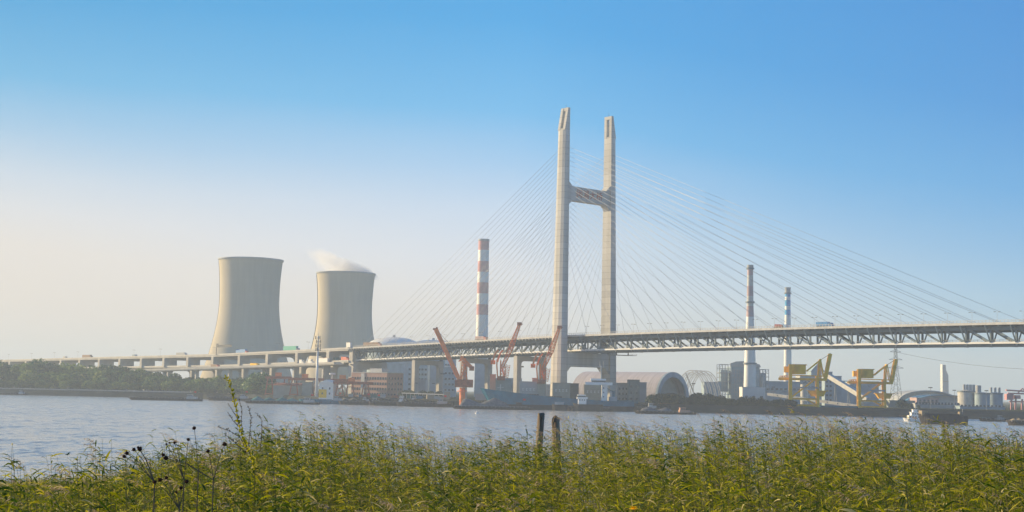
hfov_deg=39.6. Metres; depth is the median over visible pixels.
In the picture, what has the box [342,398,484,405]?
quay
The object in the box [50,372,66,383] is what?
tree
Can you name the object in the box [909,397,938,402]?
works building
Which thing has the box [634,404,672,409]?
quay
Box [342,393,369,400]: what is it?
barge
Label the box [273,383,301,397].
yard shed
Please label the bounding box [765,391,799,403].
building
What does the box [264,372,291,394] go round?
gantry crane
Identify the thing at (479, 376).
factory block
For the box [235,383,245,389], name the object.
tree
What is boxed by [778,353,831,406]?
ship unloader
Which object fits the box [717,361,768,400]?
boiler house
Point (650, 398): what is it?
shrub
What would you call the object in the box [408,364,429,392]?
factory block
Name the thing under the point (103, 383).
tree
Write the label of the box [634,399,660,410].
barge
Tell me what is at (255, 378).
tree
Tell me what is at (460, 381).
jetty crane
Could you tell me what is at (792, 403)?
shrub
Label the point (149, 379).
tree
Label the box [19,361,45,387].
tree
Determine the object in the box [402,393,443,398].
white pipe bridge
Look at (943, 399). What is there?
building
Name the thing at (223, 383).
tree
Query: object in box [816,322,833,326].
truck
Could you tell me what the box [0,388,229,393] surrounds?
flood wall
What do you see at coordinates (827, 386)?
transfer tower
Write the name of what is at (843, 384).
conveyor gallery
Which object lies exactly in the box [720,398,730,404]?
shrub
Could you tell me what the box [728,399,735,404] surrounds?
shrub
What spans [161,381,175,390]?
tree
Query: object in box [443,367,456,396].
factory block
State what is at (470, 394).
ground
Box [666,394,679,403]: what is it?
shrub
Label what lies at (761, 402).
shrub
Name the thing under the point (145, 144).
sky
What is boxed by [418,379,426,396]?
factory block
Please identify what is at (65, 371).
tree
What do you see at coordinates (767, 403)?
shrub
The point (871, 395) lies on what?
factory block
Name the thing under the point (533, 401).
coastal freighter
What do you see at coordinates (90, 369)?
tree
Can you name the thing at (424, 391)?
shrub
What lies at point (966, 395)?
storage tank
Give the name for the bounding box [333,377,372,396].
gantry crane
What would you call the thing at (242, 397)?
barge
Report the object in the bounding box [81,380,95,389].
tree
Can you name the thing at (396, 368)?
factory block
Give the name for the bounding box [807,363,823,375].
head house
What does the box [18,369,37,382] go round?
tree
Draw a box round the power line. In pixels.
[898,352,1016,368]
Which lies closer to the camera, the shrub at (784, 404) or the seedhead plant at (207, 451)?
the seedhead plant at (207, 451)
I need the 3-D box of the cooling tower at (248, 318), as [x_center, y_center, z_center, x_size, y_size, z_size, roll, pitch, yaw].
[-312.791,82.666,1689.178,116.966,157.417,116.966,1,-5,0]
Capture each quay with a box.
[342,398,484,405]
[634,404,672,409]
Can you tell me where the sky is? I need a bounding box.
[0,0,1023,401]
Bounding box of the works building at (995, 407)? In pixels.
[955,405,1004,409]
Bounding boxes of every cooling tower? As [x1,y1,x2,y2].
[200,257,291,382]
[306,271,375,392]
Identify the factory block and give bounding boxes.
[387,364,404,390]
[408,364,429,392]
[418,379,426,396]
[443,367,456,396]
[445,360,450,366]
[474,363,484,396]
[496,378,521,391]
[546,384,549,395]
[701,382,720,396]
[795,376,821,403]
[832,376,841,405]
[842,384,855,403]
[844,381,878,405]
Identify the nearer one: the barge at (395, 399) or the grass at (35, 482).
the grass at (35, 482)
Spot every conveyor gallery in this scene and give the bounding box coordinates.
[767,393,856,405]
[827,374,870,405]
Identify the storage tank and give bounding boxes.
[800,382,808,403]
[957,384,975,405]
[974,385,990,405]
[990,387,1002,406]
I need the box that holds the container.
[426,395,433,398]
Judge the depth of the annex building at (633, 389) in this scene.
1057.51 m
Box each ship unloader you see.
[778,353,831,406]
[847,359,897,407]
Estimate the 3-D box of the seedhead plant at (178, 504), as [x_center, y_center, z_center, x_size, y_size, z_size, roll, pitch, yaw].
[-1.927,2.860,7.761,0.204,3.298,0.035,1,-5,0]
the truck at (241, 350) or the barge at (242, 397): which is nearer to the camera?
the barge at (242, 397)
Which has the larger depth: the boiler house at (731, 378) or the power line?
the boiler house at (731, 378)
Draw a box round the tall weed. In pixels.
[218,374,262,511]
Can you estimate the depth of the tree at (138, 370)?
1403.19 m
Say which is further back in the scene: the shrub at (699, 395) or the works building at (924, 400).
the works building at (924, 400)
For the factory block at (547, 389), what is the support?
on the ground at (470, 394)
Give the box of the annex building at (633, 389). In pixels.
[627,379,639,402]
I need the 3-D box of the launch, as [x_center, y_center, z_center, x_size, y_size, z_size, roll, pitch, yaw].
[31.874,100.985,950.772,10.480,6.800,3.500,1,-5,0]
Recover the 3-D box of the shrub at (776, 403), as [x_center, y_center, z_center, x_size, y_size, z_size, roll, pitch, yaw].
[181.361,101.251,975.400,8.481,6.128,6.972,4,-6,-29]
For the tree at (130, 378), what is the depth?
1343.52 m
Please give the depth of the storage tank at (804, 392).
1142.64 m
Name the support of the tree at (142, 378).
on the ground at (470, 394)
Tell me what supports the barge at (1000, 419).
on the river water
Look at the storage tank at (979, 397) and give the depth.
1140.56 m
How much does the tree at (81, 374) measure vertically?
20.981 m
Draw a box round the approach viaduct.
[1,347,375,391]
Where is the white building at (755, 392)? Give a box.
[739,387,765,398]
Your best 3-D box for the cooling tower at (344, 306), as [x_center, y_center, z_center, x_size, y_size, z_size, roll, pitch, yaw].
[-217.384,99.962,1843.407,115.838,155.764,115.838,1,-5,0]
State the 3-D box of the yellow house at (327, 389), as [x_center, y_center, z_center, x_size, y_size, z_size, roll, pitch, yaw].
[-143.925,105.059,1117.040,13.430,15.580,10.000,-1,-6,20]
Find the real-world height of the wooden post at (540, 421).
4.783 m
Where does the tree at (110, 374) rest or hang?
on the ground at (470, 394)
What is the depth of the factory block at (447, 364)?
1445.88 m
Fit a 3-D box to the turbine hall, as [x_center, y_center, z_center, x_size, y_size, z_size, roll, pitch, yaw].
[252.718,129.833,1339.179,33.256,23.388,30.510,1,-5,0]
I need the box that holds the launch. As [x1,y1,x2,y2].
[552,402,567,410]
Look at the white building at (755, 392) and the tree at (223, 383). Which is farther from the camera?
the tree at (223, 383)
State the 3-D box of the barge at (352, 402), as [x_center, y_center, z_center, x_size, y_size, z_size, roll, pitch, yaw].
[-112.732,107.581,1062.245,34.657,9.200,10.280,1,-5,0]
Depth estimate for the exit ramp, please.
1300.12 m
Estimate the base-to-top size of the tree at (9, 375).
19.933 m
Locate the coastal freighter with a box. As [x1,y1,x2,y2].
[480,361,633,411]
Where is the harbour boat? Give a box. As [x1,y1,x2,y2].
[573,395,602,411]
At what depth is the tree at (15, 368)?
1408.42 m
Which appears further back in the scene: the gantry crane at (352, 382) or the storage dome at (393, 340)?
the storage dome at (393, 340)
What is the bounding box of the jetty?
[779,405,862,414]
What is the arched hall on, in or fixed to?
on the ground at (470, 394)
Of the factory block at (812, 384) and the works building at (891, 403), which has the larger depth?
the factory block at (812, 384)
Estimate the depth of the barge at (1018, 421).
726.19 m
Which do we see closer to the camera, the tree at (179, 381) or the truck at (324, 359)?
the truck at (324, 359)
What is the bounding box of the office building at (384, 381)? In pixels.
[351,368,403,396]
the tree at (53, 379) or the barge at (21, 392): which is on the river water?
the barge at (21, 392)
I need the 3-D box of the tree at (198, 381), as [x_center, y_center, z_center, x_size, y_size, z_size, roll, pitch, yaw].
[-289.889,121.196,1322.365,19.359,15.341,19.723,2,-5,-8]
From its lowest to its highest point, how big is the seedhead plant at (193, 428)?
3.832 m
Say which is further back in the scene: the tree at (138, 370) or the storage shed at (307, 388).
the tree at (138, 370)
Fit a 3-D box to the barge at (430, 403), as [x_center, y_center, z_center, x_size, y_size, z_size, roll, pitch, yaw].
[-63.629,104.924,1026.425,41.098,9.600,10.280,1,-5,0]
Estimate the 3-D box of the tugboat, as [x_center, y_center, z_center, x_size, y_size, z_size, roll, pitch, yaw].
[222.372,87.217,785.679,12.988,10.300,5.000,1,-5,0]
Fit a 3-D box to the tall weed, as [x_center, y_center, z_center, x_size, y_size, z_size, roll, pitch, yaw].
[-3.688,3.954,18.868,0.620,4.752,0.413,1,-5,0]
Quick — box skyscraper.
[940,364,948,392]
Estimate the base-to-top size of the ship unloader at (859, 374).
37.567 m
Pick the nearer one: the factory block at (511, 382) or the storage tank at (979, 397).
the storage tank at (979, 397)
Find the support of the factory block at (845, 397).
on the ground at (470, 394)
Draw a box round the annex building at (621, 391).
[616,383,626,399]
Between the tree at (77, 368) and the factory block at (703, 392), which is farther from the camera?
the tree at (77, 368)
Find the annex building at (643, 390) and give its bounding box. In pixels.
[639,382,646,402]
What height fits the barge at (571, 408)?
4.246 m
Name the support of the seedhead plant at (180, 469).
on the near bank ground
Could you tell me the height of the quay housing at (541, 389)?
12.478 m
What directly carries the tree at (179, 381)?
on the ground at (470, 394)
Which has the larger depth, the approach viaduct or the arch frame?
the approach viaduct
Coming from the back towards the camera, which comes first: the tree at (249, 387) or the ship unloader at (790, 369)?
the tree at (249, 387)
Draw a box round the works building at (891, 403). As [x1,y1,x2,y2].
[886,400,914,407]
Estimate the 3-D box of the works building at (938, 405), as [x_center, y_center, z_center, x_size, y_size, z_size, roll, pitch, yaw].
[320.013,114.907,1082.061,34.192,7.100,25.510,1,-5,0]
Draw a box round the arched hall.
[573,372,688,397]
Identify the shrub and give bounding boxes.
[398,390,408,397]
[416,390,426,395]
[645,393,657,403]
[654,394,664,403]
[658,394,670,403]
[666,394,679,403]
[692,393,705,404]
[700,393,714,404]
[716,395,725,404]
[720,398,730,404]
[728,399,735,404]
[735,399,743,405]
[748,396,756,405]
[757,400,763,405]
[763,400,772,405]
[770,399,781,406]
[781,401,787,406]
[788,400,797,406]
[895,399,907,407]
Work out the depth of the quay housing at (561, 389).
995.68 m
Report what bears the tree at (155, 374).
on the ground at (470, 394)
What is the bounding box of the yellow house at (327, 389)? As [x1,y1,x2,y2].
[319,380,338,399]
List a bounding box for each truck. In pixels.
[236,349,248,352]
[283,346,299,350]
[319,358,330,361]
[363,342,380,345]
[475,336,487,339]
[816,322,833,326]
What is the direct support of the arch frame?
on the ground at (470, 394)
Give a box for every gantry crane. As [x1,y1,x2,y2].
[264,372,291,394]
[288,374,323,395]
[330,375,354,396]
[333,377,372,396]
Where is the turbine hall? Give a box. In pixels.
[766,381,799,391]
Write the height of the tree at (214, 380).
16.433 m
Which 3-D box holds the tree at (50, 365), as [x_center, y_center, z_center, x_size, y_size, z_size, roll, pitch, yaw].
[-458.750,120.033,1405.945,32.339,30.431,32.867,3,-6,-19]
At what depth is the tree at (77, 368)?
1402.30 m
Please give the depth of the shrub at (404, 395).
1112.57 m
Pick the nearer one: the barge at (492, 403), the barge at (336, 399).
the barge at (492, 403)
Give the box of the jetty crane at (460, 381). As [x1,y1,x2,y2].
[433,327,473,404]
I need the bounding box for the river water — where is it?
[0,394,1023,511]
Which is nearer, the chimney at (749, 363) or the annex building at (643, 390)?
the annex building at (643, 390)
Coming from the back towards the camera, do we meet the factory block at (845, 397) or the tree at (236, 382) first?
the tree at (236, 382)
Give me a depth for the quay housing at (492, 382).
1004.06 m
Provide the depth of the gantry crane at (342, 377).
1143.51 m
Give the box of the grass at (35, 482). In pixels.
[0,476,144,496]
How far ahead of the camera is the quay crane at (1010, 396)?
1084.45 m
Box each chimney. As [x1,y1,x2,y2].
[474,239,489,379]
[743,265,756,386]
[784,287,791,380]
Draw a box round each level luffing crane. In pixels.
[491,322,522,379]
[531,326,562,383]
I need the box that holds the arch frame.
[682,370,720,395]
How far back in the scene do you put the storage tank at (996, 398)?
1159.69 m
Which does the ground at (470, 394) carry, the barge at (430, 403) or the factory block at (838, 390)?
the factory block at (838, 390)
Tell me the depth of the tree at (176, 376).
1362.81 m
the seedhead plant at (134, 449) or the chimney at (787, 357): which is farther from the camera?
the chimney at (787, 357)
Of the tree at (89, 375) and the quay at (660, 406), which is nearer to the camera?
the quay at (660, 406)
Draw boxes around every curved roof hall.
[886,390,950,399]
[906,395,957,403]
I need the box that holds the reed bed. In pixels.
[0,405,1023,511]
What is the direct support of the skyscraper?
on the ground at (470, 394)
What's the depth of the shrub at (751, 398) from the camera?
1001.36 m
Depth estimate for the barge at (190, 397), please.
1099.44 m
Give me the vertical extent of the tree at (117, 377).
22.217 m
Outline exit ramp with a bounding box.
[134,362,357,392]
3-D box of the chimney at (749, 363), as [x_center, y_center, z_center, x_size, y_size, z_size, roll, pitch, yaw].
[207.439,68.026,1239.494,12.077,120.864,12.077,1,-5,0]
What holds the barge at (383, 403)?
on the river water
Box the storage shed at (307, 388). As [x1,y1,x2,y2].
[302,382,313,395]
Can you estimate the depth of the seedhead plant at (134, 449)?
7.92 m
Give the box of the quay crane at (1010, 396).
[1004,388,1023,409]
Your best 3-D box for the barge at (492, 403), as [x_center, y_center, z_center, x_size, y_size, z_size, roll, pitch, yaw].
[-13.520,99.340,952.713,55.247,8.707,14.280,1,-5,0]
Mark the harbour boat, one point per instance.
(581, 405)
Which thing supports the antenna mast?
on the ground at (470, 394)
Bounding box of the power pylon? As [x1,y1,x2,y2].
[888,348,901,399]
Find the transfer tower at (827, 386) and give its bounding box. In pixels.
[822,372,831,405]
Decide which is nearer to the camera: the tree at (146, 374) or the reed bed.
the reed bed
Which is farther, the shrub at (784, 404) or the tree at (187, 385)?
the tree at (187, 385)
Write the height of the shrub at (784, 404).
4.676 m
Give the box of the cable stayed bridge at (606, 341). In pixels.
[348,107,1023,400]
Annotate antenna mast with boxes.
[315,329,320,396]
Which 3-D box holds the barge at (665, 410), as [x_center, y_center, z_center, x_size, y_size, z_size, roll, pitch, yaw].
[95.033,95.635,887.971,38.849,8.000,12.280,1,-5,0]
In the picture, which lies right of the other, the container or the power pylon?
the power pylon
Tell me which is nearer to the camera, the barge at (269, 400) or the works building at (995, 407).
the barge at (269, 400)
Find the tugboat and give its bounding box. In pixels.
[903,405,923,421]
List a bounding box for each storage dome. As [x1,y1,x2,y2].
[367,335,419,391]
[417,338,455,393]
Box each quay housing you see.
[490,374,495,389]
[495,379,511,391]
[519,381,537,393]
[538,381,545,395]
[552,383,570,397]
[570,383,578,397]
[583,384,600,399]
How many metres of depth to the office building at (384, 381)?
1143.21 m
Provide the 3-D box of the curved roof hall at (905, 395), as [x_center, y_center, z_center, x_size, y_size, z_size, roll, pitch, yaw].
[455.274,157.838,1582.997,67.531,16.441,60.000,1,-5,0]
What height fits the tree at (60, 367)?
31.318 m
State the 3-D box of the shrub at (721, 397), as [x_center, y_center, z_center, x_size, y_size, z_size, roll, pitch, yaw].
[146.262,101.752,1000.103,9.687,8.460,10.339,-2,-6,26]
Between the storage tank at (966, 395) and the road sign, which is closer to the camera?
the storage tank at (966, 395)
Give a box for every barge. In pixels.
[0,388,26,394]
[128,391,202,400]
[207,391,252,400]
[243,394,319,404]
[299,392,342,403]
[338,394,379,404]
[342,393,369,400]
[368,397,402,405]
[378,396,415,400]
[396,395,451,406]
[451,398,531,409]
[568,406,612,411]
[633,407,695,414]
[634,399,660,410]
[918,409,967,424]
[978,412,1006,421]
[1006,418,1023,424]
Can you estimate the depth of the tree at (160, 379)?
1335.62 m
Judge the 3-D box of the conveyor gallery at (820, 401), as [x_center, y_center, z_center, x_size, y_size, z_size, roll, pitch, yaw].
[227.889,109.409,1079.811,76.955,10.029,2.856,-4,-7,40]
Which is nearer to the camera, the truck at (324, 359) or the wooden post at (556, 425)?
the wooden post at (556, 425)
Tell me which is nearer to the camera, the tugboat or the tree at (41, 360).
the tugboat
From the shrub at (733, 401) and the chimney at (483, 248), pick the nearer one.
the shrub at (733, 401)
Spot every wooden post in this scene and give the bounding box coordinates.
[534,412,544,475]
[552,415,560,506]
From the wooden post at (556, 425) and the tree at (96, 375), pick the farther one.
the tree at (96, 375)
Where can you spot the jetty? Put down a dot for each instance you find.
(781, 412)
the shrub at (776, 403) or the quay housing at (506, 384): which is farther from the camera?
the quay housing at (506, 384)
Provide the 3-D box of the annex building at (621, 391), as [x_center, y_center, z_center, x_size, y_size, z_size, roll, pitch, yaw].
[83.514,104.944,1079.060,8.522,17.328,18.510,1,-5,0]
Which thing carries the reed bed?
on the near bank ground
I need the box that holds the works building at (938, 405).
[911,402,959,408]
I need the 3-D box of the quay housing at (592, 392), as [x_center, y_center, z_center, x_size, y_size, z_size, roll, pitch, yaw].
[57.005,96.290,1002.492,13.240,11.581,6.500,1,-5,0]
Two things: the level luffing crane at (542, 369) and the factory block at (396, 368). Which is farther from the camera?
the factory block at (396, 368)
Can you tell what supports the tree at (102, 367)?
on the ground at (470, 394)
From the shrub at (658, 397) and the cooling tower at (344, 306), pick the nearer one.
the shrub at (658, 397)
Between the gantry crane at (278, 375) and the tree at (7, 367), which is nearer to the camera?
the gantry crane at (278, 375)
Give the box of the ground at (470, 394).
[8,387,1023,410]
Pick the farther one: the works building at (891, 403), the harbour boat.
the works building at (891, 403)
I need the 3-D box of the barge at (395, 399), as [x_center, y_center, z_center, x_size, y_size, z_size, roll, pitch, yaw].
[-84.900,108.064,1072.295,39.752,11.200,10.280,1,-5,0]
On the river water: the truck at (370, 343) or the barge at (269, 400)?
the barge at (269, 400)
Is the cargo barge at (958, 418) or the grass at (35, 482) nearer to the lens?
the grass at (35, 482)
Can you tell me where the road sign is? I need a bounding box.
[216,344,231,354]
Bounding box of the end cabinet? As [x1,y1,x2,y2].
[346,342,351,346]
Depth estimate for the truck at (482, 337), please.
1097.22 m
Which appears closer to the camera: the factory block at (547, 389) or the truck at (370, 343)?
the factory block at (547, 389)
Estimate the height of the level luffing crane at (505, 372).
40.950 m
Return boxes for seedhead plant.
[122,446,154,511]
[153,476,188,511]
[161,442,226,511]
[165,438,189,511]
[192,426,198,511]
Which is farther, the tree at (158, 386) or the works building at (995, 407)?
the tree at (158, 386)
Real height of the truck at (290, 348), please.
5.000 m
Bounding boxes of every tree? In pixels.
[0,363,13,373]
[0,371,19,387]
[10,362,27,386]
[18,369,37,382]
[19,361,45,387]
[28,358,52,388]
[38,362,57,388]
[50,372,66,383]
[53,362,70,372]
[60,366,80,388]
[66,362,86,374]
[73,371,87,380]
[80,371,96,389]
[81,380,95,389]
[83,366,99,389]
[86,371,104,389]
[95,373,109,389]
[96,365,112,389]
[96,379,110,389]
[99,369,122,389]
[104,365,129,389]
[111,370,127,389]
[118,373,140,389]
[135,368,146,390]
[138,376,147,390]
[140,372,153,390]
[144,376,156,390]
[150,372,162,376]
[152,375,168,390]
[155,382,164,390]
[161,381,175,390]
[169,373,181,379]
[169,382,180,390]
[173,378,186,384]
[181,381,196,391]
[191,378,207,385]
[208,377,220,382]
[216,379,226,391]
[232,379,246,384]
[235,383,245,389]
[241,372,276,389]
[244,381,261,392]
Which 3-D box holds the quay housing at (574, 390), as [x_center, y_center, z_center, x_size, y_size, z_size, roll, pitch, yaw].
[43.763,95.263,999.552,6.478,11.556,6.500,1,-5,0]
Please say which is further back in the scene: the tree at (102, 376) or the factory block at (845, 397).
the tree at (102, 376)
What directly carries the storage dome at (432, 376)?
on the ground at (470, 394)
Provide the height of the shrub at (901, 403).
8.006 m

